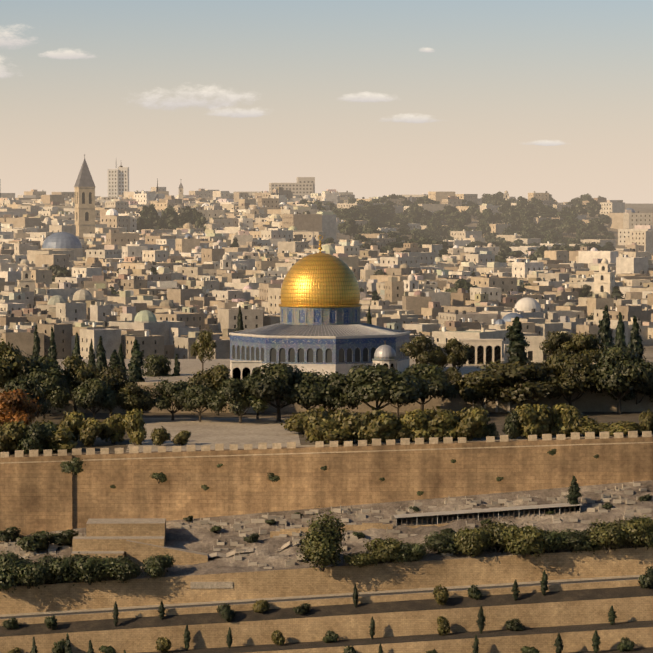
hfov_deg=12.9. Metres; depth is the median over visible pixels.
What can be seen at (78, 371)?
broad tree
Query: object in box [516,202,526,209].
broad tree
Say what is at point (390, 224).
broad tree
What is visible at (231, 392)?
broad tree
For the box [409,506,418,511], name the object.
dark shrub
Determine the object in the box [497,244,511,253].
broad tree
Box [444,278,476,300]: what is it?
broad tree
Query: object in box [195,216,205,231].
broad tree
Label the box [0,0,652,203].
sky
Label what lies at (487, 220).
broad tree
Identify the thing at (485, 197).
broad tree
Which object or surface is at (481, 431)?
shrub
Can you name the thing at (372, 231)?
broad tree
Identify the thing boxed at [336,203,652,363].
city hill terrain
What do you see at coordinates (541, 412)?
shrub
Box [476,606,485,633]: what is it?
cypress tree
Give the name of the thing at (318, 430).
shrub
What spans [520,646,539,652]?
dark shrub
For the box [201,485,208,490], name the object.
dark shrub
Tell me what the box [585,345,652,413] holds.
broad tree
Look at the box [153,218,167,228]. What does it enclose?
broad tree
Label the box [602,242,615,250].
broad tree
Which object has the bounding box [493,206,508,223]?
broad tree
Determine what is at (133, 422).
shrub
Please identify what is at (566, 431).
shrub
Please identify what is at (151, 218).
broad tree
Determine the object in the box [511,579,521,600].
cypress tree
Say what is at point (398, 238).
broad tree
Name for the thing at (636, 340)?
cypress tree
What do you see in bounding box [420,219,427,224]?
broad tree
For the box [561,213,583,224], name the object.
broad tree
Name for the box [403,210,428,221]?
broad tree
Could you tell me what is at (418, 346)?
broad tree
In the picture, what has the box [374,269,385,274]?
broad tree
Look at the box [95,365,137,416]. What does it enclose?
broad tree
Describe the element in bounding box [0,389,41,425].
autumn tree
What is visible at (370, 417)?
shrub
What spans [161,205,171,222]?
broad tree
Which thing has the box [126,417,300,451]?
temple mount paved court
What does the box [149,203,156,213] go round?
cypress tree
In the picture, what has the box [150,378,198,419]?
broad tree
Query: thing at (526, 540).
large bush
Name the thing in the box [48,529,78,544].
dark shrub
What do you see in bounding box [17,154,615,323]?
city landmarks
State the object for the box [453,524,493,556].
large bush
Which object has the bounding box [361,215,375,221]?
broad tree
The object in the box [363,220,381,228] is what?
broad tree
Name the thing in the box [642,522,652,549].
large bush
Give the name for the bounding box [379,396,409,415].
broad tree
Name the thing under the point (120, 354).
cypress tree
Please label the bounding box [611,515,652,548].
large bush
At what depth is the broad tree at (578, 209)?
2288.83 m
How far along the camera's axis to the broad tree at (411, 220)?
2118.84 m
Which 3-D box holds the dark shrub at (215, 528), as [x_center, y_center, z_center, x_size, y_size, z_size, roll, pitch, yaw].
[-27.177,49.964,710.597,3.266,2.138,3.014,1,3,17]
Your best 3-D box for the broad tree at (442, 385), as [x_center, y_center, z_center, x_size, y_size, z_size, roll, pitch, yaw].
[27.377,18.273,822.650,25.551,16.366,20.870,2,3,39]
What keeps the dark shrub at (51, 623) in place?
on the terraces
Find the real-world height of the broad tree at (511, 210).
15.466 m
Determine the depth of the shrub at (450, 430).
726.05 m
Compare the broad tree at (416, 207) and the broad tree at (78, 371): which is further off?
the broad tree at (416, 207)
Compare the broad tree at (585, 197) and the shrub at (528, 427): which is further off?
the broad tree at (585, 197)
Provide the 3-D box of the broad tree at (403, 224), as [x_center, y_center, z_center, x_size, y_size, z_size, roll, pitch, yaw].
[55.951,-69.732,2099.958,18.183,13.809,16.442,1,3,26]
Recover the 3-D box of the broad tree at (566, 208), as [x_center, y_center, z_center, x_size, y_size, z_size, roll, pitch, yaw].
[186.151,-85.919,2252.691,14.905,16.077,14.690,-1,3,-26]
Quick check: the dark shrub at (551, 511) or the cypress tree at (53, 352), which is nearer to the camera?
the dark shrub at (551, 511)
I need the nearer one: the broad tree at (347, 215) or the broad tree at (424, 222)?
the broad tree at (347, 215)
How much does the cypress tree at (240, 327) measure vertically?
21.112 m
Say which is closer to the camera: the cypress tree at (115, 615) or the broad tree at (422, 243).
the cypress tree at (115, 615)
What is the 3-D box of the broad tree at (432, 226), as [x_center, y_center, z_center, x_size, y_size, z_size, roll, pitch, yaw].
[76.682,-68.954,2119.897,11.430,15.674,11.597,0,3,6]
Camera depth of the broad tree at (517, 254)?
1699.35 m
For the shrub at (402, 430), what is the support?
on the temple mount esplanade ground at (498, 418)
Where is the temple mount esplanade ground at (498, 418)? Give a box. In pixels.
[4,370,652,455]
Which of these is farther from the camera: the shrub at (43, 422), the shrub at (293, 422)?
the shrub at (293, 422)
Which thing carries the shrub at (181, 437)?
on the temple mount esplanade ground at (498, 418)
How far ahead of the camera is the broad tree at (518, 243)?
1989.82 m
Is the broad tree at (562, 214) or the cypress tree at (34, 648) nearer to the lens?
the cypress tree at (34, 648)
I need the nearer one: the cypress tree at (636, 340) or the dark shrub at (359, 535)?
the dark shrub at (359, 535)
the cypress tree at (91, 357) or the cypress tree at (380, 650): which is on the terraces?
the cypress tree at (380, 650)
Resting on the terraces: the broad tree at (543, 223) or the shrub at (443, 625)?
the shrub at (443, 625)
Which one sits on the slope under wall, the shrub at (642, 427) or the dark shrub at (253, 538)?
the dark shrub at (253, 538)
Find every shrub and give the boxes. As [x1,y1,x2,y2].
[0,421,28,454]
[0,526,20,541]
[2,618,18,628]
[8,647,21,652]
[15,530,52,550]
[35,420,57,427]
[44,428,64,451]
[44,615,57,629]
[46,428,77,451]
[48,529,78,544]
[51,639,65,652]
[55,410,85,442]
[60,457,85,475]
[79,417,102,445]
[98,412,126,443]
[98,645,115,652]
[122,408,146,444]
[150,426,170,445]
[151,472,166,483]
[155,637,171,652]
[171,430,191,445]
[183,515,192,520]
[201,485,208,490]
[210,525,221,532]
[216,603,235,620]
[242,533,259,542]
[251,599,269,612]
[265,519,275,524]
[267,473,279,481]
[271,630,285,645]
[281,411,305,433]
[292,603,310,613]
[297,406,340,443]
[302,411,340,442]
[320,421,351,443]
[322,630,337,642]
[331,408,352,443]
[337,410,369,443]
[343,645,355,652]
[353,531,365,538]
[358,407,387,443]
[363,410,398,442]
[378,427,397,441]
[392,418,418,441]
[397,409,431,441]
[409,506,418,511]
[424,406,457,440]
[426,649,437,652]
[431,584,449,605]
[435,411,457,440]
[437,616,449,635]
[440,528,454,534]
[453,409,466,438]
[455,406,490,441]
[467,584,482,599]
[477,425,485,439]
[480,519,491,523]
[504,618,524,630]
[511,403,540,438]
[520,404,550,438]
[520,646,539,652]
[536,426,546,437]
[541,405,557,434]
[545,509,555,513]
[547,422,561,436]
[547,449,556,455]
[552,403,583,436]
[558,423,575,435]
[574,416,598,433]
[580,425,597,434]
[593,422,609,435]
[598,427,615,435]
[602,502,612,508]
[609,420,640,435]
[617,636,634,651]
[630,516,650,524]
[637,425,645,434]
[638,409,652,430]
[638,494,651,501]
[638,566,652,588]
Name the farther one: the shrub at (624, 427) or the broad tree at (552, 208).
the broad tree at (552, 208)
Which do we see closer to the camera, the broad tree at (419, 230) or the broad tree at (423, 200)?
the broad tree at (419, 230)
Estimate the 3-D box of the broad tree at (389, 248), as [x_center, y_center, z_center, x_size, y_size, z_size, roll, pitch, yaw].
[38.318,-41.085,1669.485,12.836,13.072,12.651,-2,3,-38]
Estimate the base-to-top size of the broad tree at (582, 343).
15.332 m
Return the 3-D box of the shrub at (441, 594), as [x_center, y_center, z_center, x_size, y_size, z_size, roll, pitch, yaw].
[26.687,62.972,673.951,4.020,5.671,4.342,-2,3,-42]
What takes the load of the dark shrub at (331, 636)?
on the terraces
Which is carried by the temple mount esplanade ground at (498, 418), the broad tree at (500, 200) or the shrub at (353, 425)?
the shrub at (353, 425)
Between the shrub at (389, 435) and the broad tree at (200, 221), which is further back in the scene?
the broad tree at (200, 221)
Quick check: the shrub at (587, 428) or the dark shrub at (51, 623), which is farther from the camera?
the shrub at (587, 428)
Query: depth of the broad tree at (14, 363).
813.33 m
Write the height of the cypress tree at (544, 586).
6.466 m
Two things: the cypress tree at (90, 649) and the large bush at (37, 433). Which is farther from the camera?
the large bush at (37, 433)
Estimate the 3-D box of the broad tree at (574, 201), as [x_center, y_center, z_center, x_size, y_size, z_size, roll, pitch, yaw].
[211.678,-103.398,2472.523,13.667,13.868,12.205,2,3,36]
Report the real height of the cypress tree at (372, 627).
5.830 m
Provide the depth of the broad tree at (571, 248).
1700.45 m
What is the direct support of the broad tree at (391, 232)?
on the city hill terrain at (646, 208)
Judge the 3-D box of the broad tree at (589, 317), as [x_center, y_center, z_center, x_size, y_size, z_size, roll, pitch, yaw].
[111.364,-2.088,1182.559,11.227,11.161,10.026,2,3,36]
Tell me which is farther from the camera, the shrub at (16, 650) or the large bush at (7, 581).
the large bush at (7, 581)
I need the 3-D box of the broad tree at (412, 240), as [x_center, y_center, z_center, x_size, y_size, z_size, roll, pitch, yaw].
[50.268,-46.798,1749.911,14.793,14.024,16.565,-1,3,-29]
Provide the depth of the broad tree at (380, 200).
2336.47 m
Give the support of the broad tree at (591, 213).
on the city hill terrain at (646, 208)
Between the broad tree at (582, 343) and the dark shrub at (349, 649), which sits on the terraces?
the dark shrub at (349, 649)
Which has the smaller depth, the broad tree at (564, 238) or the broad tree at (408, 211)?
the broad tree at (564, 238)
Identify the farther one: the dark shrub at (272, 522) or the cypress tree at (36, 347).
the cypress tree at (36, 347)
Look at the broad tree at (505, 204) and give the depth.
2308.99 m
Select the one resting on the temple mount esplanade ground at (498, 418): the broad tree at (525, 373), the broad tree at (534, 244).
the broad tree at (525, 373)
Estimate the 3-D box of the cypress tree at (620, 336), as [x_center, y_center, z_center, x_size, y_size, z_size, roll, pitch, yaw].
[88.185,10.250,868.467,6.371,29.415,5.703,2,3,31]
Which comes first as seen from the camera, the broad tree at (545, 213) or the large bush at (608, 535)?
the large bush at (608, 535)
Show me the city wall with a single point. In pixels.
(38, 492)
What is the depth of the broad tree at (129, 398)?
801.02 m
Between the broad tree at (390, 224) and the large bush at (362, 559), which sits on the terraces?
the large bush at (362, 559)
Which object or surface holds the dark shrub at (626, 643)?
on the terraces
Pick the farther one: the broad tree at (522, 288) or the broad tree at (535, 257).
the broad tree at (535, 257)
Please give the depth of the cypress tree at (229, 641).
668.47 m
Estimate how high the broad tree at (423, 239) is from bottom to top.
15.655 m
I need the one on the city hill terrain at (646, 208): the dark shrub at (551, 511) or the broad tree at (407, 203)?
the broad tree at (407, 203)
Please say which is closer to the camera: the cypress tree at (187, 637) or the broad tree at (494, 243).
the cypress tree at (187, 637)
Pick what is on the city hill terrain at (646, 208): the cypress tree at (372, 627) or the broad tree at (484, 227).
the broad tree at (484, 227)
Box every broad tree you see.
[0,339,40,390]
[1,353,73,415]
[4,372,54,417]
[22,365,72,418]
[48,264,71,281]
[61,354,104,410]
[67,378,117,418]
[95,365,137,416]
[116,380,154,412]
[137,218,149,231]
[141,352,172,376]
[147,213,156,226]
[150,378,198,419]
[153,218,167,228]
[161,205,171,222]
[173,384,219,421]
[179,207,184,216]
[185,363,230,415]
[189,327,216,371]
[192,211,202,224]
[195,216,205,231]
[206,375,269,422]
[243,362,314,421]
[243,392,277,418]
[277,370,342,412]
[297,369,358,412]
[317,203,325,209]
[321,237,334,243]
[323,363,434,410]
[325,202,336,211]
[333,208,343,216]
[336,208,357,218]
[337,211,358,219]
[337,219,362,238]
[348,197,357,202]
[349,233,372,242]
[353,199,372,209]
[358,242,381,252]
[360,225,380,233]
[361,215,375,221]
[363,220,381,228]
[363,227,380,233]
[369,197,386,202]
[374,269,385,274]
[375,219,387,227]
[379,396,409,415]
[380,244,392,252]
[384,230,403,240]
[385,200,395,214]
[385,220,400,227]
[387,234,402,242]
[388,194,395,198]
[396,195,406,200]
[396,200,412,209]
[397,363,458,411]
[399,332,446,367]
[400,209,413,214]
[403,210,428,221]
[404,238,420,246]
[405,203,423,213]
[408,218,421,225]
[410,228,425,233]
[414,195,430,203]
[418,236,432,242]
[420,210,434,217]
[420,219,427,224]
[425,222,438,232]
[429,199,439,203]
[432,239,452,249]
[433,213,444,220]
[434,209,452,223]
[438,337,473,368]
[442,225,452,235]
[443,205,459,214]
[443,367,466,399]
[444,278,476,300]
[445,222,468,235]
[446,212,466,224]
[457,369,508,408]
[460,210,471,223]
[461,359,583,406]
[465,204,479,219]
[470,241,487,245]
[475,221,490,237]
[476,209,495,219]
[477,218,496,225]
[480,216,502,223]
[482,194,490,200]
[484,193,499,203]
[485,232,498,242]
[489,236,504,242]
[492,199,507,203]
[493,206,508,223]
[495,254,508,262]
[497,191,503,197]
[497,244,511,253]
[498,201,514,210]
[498,240,515,246]
[500,227,515,234]
[502,207,516,218]
[506,198,515,202]
[507,250,524,257]
[513,241,525,246]
[515,225,532,234]
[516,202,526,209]
[518,283,531,291]
[525,242,540,245]
[527,197,537,203]
[529,255,543,261]
[533,245,549,253]
[533,249,545,256]
[536,208,555,217]
[536,351,605,410]
[537,205,557,214]
[537,219,547,227]
[539,329,578,358]
[541,232,563,243]
[550,244,560,249]
[556,206,575,214]
[557,220,578,236]
[558,236,572,240]
[559,244,570,249]
[559,331,606,364]
[560,239,572,245]
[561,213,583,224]
[564,246,579,250]
[566,198,582,204]
[570,203,587,214]
[572,238,583,243]
[575,242,589,247]
[576,193,593,203]
[579,284,593,296]
[580,231,596,238]
[582,234,598,238]
[583,218,603,225]
[585,201,600,211]
[585,220,607,234]
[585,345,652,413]
[586,308,601,319]
[587,199,601,216]
[593,231,614,239]
[596,214,609,223]
[613,377,652,404]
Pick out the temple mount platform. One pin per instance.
(587, 401)
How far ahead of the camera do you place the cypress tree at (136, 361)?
841.70 m
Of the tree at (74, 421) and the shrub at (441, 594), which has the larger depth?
the tree at (74, 421)
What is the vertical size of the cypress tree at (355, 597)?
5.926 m
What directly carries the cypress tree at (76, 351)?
on the temple mount platform
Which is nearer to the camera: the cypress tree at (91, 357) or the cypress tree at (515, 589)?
the cypress tree at (515, 589)
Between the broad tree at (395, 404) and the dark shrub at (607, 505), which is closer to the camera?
the dark shrub at (607, 505)
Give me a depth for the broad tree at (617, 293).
1271.36 m
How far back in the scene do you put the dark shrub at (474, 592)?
675.38 m
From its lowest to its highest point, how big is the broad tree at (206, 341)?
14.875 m
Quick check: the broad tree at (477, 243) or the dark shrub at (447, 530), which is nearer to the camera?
the dark shrub at (447, 530)
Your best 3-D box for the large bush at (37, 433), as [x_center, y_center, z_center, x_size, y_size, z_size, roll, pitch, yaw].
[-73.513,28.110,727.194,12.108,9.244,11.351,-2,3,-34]
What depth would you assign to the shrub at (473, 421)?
725.61 m
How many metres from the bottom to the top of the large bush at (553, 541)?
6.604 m
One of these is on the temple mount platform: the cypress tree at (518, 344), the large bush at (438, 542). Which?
the cypress tree at (518, 344)
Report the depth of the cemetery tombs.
711.45 m
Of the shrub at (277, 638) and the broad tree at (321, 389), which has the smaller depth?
the shrub at (277, 638)
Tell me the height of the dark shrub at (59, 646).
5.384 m
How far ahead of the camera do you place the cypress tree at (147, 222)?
1822.95 m
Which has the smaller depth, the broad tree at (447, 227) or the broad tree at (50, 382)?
the broad tree at (50, 382)
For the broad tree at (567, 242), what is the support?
on the city hill terrain at (646, 208)
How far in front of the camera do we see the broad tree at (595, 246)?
1720.81 m
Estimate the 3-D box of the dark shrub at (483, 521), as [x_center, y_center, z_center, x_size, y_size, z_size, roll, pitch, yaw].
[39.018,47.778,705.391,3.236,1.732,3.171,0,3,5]
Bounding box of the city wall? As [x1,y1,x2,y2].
[0,431,652,541]
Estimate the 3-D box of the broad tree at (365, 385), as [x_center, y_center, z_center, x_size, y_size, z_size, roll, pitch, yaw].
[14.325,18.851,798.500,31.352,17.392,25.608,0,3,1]
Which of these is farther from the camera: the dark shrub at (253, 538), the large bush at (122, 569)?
the dark shrub at (253, 538)
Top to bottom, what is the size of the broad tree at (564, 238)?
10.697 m
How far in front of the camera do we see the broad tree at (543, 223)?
2176.32 m
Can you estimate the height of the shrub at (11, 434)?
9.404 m
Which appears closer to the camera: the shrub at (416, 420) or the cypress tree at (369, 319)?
the shrub at (416, 420)
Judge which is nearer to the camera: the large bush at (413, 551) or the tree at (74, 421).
the large bush at (413, 551)
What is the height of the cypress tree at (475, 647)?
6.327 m
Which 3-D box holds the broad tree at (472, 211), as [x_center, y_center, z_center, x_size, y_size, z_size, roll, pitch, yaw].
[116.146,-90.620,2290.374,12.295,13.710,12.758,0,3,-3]
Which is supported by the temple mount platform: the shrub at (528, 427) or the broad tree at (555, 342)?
the broad tree at (555, 342)
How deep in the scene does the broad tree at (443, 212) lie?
2247.76 m
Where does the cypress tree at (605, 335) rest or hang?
on the temple mount platform
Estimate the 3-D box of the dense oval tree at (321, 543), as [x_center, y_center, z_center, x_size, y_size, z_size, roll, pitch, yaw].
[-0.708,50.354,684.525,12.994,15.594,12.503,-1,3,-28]
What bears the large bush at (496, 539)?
on the slope under wall
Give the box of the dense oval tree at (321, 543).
[295,506,346,571]
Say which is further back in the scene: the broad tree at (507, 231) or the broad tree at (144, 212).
the broad tree at (507, 231)
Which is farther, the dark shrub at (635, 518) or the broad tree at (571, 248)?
the broad tree at (571, 248)
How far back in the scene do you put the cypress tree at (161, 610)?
673.52 m
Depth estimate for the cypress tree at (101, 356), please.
847.98 m
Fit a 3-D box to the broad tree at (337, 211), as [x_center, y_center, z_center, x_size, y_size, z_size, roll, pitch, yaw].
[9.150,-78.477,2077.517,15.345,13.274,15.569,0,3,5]
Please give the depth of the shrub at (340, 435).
724.07 m
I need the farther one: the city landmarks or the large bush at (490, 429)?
the city landmarks
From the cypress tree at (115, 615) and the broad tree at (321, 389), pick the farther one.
the broad tree at (321, 389)
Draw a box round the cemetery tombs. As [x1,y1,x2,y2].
[0,481,652,585]
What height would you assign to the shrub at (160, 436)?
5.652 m
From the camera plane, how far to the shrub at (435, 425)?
725.74 m
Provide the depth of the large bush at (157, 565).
684.55 m
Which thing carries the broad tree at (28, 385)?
on the temple mount esplanade ground at (498, 418)
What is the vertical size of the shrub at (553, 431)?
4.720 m
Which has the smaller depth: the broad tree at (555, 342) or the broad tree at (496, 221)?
the broad tree at (555, 342)
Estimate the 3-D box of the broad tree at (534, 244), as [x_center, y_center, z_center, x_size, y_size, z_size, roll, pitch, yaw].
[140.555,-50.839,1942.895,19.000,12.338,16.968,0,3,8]
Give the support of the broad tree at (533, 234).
on the city hill terrain at (646, 208)
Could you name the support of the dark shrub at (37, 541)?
on the slope under wall
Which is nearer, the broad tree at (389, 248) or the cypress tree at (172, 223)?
the broad tree at (389, 248)
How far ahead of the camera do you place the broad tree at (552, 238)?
2050.16 m
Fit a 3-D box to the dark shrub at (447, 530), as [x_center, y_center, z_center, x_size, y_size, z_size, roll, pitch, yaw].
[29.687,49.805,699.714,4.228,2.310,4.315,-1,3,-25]
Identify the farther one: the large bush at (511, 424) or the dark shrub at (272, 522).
the large bush at (511, 424)
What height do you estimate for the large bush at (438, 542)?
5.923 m
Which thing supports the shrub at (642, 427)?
on the temple mount esplanade ground at (498, 418)
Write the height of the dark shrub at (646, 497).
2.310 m
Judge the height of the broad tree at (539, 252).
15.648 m
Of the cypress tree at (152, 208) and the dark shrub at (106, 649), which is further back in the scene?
the cypress tree at (152, 208)
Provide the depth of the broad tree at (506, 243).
1939.29 m
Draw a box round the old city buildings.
[0,187,652,358]
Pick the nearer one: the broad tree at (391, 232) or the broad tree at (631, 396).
the broad tree at (631, 396)
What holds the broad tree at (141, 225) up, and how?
on the city hill terrain at (646, 208)
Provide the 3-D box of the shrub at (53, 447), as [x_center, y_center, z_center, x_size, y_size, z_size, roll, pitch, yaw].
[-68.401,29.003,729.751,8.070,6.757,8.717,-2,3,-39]
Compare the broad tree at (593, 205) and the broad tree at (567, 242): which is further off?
the broad tree at (593, 205)
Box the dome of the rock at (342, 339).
[229,303,410,376]
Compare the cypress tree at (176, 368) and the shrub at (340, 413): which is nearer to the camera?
the shrub at (340, 413)
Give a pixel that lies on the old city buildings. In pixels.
(273, 235)
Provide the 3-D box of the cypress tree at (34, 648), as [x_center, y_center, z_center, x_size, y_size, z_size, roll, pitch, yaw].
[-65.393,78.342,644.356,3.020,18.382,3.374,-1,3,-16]
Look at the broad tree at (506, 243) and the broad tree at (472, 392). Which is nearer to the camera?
the broad tree at (472, 392)
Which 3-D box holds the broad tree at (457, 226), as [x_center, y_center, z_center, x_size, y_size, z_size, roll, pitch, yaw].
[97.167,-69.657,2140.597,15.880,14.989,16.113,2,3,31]
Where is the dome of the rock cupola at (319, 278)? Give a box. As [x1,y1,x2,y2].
[280,235,359,304]
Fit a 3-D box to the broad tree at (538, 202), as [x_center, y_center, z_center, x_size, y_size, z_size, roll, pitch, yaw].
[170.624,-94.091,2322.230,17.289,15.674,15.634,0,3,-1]
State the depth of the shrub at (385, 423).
724.36 m
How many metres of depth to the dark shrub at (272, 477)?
719.03 m
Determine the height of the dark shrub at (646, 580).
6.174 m
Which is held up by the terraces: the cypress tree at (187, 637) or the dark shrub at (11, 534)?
the cypress tree at (187, 637)
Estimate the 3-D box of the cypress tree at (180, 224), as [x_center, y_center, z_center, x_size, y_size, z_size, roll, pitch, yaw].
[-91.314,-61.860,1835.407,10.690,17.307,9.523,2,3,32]
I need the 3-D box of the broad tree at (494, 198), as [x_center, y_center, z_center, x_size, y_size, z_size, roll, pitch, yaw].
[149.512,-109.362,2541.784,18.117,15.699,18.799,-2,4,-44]
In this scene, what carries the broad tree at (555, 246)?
on the city hill terrain at (646, 208)
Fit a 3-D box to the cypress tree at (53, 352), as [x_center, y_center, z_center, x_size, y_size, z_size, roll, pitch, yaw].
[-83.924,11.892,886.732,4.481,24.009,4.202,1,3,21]
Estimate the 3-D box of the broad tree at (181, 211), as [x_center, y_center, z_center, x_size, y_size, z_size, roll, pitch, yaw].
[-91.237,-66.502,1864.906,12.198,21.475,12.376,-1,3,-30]
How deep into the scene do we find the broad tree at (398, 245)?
1647.40 m
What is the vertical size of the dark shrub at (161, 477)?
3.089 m
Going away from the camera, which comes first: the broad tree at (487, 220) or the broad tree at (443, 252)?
the broad tree at (443, 252)
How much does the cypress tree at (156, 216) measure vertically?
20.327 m
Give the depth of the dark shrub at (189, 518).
717.64 m
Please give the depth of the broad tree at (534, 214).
2220.26 m
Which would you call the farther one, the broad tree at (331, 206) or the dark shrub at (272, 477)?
the broad tree at (331, 206)
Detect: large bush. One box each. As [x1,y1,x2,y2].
[0,549,22,593]
[5,556,54,588]
[16,420,57,453]
[34,553,86,586]
[62,552,115,585]
[102,555,142,583]
[141,553,175,579]
[339,551,378,567]
[361,536,406,564]
[394,541,428,564]
[423,531,461,555]
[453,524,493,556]
[481,519,518,552]
[483,422,498,439]
[499,523,547,558]
[502,410,523,439]
[535,527,570,552]
[560,528,602,553]
[587,519,629,552]
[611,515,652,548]
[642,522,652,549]
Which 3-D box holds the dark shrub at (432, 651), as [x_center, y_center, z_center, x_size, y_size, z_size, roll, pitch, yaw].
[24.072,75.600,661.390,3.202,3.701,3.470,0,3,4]
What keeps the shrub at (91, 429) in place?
on the temple mount esplanade ground at (498, 418)
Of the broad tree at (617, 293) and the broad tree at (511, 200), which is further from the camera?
the broad tree at (511, 200)
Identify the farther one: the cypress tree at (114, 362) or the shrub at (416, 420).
the cypress tree at (114, 362)
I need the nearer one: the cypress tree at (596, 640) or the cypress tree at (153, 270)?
the cypress tree at (596, 640)
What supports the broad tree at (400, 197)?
on the city hill terrain at (646, 208)
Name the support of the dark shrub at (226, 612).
on the terraces
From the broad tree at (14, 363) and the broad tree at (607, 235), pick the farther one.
the broad tree at (607, 235)
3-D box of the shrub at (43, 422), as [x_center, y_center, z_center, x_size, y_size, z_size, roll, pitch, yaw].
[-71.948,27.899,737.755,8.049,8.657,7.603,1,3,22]
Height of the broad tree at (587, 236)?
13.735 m
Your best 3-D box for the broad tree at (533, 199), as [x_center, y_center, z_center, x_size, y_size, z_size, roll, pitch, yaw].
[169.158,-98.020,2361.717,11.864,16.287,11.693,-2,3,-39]
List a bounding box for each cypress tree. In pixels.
[30,325,40,359]
[30,637,37,652]
[48,327,58,366]
[65,633,72,652]
[72,331,82,359]
[87,341,95,366]
[87,640,93,652]
[95,336,108,371]
[109,349,121,369]
[112,601,118,626]
[117,344,127,376]
[125,339,145,381]
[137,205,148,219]
[144,217,152,228]
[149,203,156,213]
[149,266,157,274]
[151,211,159,219]
[158,601,165,619]
[166,207,177,231]
[172,354,179,375]
[178,216,184,227]
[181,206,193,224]
[183,624,190,650]
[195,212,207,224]
[225,627,232,648]
[230,237,238,246]
[234,306,243,331]
[352,584,359,607]
[367,305,371,323]
[369,616,375,638]
[372,290,379,300]
[378,643,382,652]
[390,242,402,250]
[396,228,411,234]
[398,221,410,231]
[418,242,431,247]
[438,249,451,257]
[472,635,479,652]
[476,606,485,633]
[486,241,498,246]
[504,316,530,362]
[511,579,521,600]
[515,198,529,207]
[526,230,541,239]
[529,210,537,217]
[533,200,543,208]
[540,570,547,595]
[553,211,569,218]
[553,632,563,652]
[565,476,581,510]
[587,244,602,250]
[590,630,600,652]
[598,305,615,350]
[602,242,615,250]
[608,606,616,624]
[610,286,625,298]
[611,312,628,348]
[626,316,645,361]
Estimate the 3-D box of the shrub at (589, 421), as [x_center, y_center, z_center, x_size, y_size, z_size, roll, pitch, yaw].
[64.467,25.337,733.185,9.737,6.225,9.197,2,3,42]
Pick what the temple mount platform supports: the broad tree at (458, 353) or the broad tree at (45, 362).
the broad tree at (458, 353)
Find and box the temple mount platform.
[0,358,652,412]
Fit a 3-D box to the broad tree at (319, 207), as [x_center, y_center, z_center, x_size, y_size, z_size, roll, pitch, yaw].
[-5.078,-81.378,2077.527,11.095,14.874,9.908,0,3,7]
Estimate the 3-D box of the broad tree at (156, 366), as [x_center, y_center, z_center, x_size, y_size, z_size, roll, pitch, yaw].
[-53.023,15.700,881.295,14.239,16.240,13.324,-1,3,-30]
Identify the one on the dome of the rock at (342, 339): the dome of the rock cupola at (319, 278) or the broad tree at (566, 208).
the dome of the rock cupola at (319, 278)
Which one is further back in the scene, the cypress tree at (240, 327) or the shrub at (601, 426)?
the cypress tree at (240, 327)
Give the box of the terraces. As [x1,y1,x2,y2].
[0,547,652,652]
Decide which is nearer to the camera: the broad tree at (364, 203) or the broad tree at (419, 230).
the broad tree at (419, 230)
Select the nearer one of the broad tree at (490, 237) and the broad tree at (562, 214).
the broad tree at (490, 237)
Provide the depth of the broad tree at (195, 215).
1842.89 m
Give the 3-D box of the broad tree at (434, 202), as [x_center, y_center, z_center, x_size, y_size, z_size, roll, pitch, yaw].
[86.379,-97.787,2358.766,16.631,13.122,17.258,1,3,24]
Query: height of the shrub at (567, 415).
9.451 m
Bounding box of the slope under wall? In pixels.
[0,480,652,586]
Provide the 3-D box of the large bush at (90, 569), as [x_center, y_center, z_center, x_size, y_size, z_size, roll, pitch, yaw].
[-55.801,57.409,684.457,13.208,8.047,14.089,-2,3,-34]
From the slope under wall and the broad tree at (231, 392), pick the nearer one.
the slope under wall
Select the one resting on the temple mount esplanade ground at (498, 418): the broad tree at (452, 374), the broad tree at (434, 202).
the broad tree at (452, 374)
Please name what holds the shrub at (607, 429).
on the temple mount esplanade ground at (498, 418)
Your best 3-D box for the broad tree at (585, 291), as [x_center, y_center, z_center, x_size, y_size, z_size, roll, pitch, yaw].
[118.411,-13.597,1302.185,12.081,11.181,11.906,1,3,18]
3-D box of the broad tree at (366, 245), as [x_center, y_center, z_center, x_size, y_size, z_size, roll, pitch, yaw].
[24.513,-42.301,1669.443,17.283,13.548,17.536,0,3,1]
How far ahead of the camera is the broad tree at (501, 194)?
2598.99 m
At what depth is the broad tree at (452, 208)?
2257.74 m
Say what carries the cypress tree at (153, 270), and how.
on the city hill terrain at (646, 208)
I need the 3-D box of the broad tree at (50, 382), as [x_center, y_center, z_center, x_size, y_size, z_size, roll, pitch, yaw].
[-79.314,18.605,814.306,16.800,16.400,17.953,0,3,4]
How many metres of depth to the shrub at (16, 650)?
668.39 m
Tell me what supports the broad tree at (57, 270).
on the city hill terrain at (646, 208)
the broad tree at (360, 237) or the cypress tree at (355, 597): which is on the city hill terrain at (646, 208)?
the broad tree at (360, 237)
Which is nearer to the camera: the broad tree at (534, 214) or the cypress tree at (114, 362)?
the cypress tree at (114, 362)
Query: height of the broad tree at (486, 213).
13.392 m
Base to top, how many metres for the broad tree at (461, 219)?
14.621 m
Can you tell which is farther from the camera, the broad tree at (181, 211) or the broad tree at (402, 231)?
the broad tree at (402, 231)
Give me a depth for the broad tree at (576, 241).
1941.47 m
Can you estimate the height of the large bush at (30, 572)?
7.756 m
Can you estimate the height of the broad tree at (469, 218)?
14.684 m
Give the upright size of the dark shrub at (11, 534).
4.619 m
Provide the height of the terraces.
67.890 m
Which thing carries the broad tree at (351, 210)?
on the city hill terrain at (646, 208)

